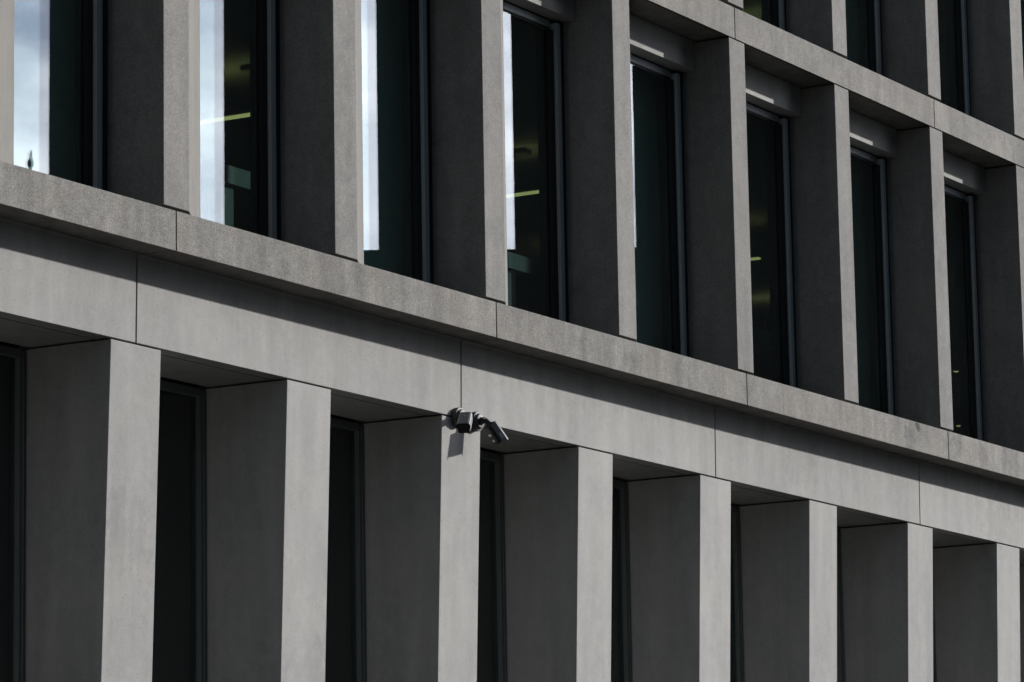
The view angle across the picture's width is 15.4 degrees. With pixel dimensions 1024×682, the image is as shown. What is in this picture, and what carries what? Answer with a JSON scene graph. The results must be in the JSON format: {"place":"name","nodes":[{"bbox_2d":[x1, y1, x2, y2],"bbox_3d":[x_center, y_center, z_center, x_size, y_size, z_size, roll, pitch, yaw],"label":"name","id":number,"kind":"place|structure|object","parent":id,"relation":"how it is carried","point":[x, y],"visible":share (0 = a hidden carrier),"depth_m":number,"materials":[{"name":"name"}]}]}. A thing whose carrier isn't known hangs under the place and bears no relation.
{"place":"outdoors","nodes":[
{"label":"outdoors","id":0,"kind":"place"},
{"bbox_2d":[0,0,1023,681],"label":"office building","id":1,"kind":"structure","parent":0,"point":[292,322],"depth_m":29.25,"materials":[{"name":"concrete"}]},
{"bbox_2d":[0,341,25,681],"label":"lower window","id":2,"kind":"structure","parent":1,"relation":"in","point":[12,360],"depth_m":24.29,"materials":[{"name":"black glass"}]},
{"bbox_2d":[81,0,107,190],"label":"window","id":3,"kind":"structure","parent":1,"relation":"in","point":[94,13],"depth_m":24.58,"materials":[{"name":"black glass"}]},
{"bbox_2d":[152,377,206,681],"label":"lower window","id":4,"kind":"structure","parent":1,"relation":"in","point":[180,585],"depth_m":25.90,"materials":[{"name":"black glass"}]},
{"bbox_2d":[200,64,249,124],"bbox_3d":[-2.643,-2.008,31.613,2.400,0.416,0.133,-7,-11,30],"label":"ceiling light","id":5,"kind":"object","parent":1,"relation":"hanging from","point":[225,113],"visible":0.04,"depth_m":31.37,"materials":[{"name":"white"}]},
{"bbox_2d":[256,0,280,240],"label":"window","id":6,"kind":"structure","parent":1,"relation":"in","point":[267,11],"depth_m":26.32,"materials":[{"name":"black metal"}]},
{"bbox_2d":[325,414,365,681],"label":"lower window","id":7,"kind":"structure","parent":1,"relation":"in","point":[345,659],"depth_m":27.64,"materials":[{"name":"black glass"}]},
{"bbox_2d":[409,0,433,283],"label":"window frame","id":8,"kind":"structure","parent":1,"relation":"in","point":[419,10],"depth_m":28.05,"materials":[{"name":"black metal"}]},
{"bbox_2d":[451,407,472,432],"bbox_3d":[-0.360,0.577,27.595,0.147,0.228,0.407,0,-10,-8],"label":"security camera","id":9,"kind":"object","parent":1,"relation":"attached to","point":[461,419],"visible":1,"depth_m":27.49,"materials":[{"name":"metal"}]},
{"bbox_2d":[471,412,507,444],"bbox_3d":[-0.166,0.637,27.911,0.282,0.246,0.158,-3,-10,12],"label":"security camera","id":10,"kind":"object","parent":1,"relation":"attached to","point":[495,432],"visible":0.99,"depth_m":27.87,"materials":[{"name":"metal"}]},
{"bbox_2d":[477,447,506,681],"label":"lower window","id":11,"kind":"structure","parent":1,"relation":"in","point":[491,628],"depth_m":29.38,"materials":[{"name":"black glass"}]},
{"bbox_2d":[505,148,538,197],"bbox_3d":[-0.596,-1.455,35.005,2.400,0.416,0.133,-7,-11,30],"label":"pendant lamp","id":12,"kind":"object","parent":1,"relation":"hanging from","point":[515,190],"visible":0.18,"depth_m":34.56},
{"bbox_2d":[503,0,568,322],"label":"window frame","id":13,"kind":"structure","parent":1,"relation":"in","point":[553,30],"depth_m":29.76,"materials":[{"name":"grey metal"}]},
{"bbox_2d":[611,477,631,681],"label":"lower window","id":14,"kind":"structure","parent":1,"relation":"in","point":[621,645],"depth_m":31.11,"materials":[{"name":"black glass"}]},
{"bbox_2d":[630,53,688,356],"bbox_3d":[1.137,-1.162,31.182,0.167,2.883,1.201,-7,-11,30],"label":"window","id":15,"kind":"structure","parent":1,"relation":"in","point":[673,79],"depth_m":31.45,"materials":[{"name":"black glass"}]},
{"bbox_2d":[730,503,743,681],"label":"lower window","id":16,"kind":"structure","parent":1,"relation":"in","point":[736,614],"depth_m":32.81,"materials":[{"name":"black glass"}]},
{"bbox_2d":[750,249,763,260],"bbox_3d":[1.451,-0.902,38.396,2.400,0.416,0.133,-7,-11,30],"label":"pendant lamp","id":17,"kind":"object","parent":1,"relation":"hanging from","point":[756,254],"visible":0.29,"depth_m":37.76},
{"bbox_2d":[746,102,797,387],"bbox_3d":[2.161,-0.885,32.878,0.167,2.883,1.201,-7,-11,30],"label":"window","id":18,"kind":"structure","parent":1,"relation":"in","point":[781,124],"depth_m":33.15,"materials":[{"name":"black glass"}]},
{"bbox_2d":[770,0,786,31],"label":"window","id":19,"kind":"structure","parent":1,"relation":"in","point":[777,8],"depth_m":33.50,"materials":[{"name":"black glass"}]},
{"bbox_2d":[837,529,844,681],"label":"lower window","id":20,"kind":"structure","parent":1,"relation":"in","point":[840,628],"depth_m":34.50,"materials":[{"name":"black glass"}]},
{"bbox_2d":[850,145,894,415],"bbox_3d":[3.184,-0.609,34.574,0.167,2.883,1.201,-7,-11,30],"label":"window","id":21,"kind":"structure","parent":1,"relation":"in","point":[879,165],"depth_m":34.84,"materials":[{"name":"black glass"}]},
{"bbox_2d":[866,0,882,75],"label":"window","id":22,"kind":"structure","parent":1,"relation":"in","point":[874,22],"depth_m":35.23,"materials":[{"name":"black glass"}]},
{"bbox_2d":[933,597,936,681],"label":"lower window","id":23,"kind":"structure","parent":1,"relation":"in","point":[934,653],"depth_m":36.18,"materials":[{"name":"black glass"}]},
{"bbox_2d":[953,0,970,115],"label":"window","id":24,"kind":"structure","parent":1,"relation":"in","point":[960,6],"depth_m":36.97,"materials":[{"name":"glass"}]},
{"bbox_2d":[944,184,983,440],"bbox_3d":[4.208,-0.332,36.270,0.167,2.883,1.201,-7,-11,30],"label":"window","id":25,"kind":"structure","parent":1,"relation":"in","point":[967,201],"depth_m":36.53,"materials":[{"name":"black glass"}]}
]}

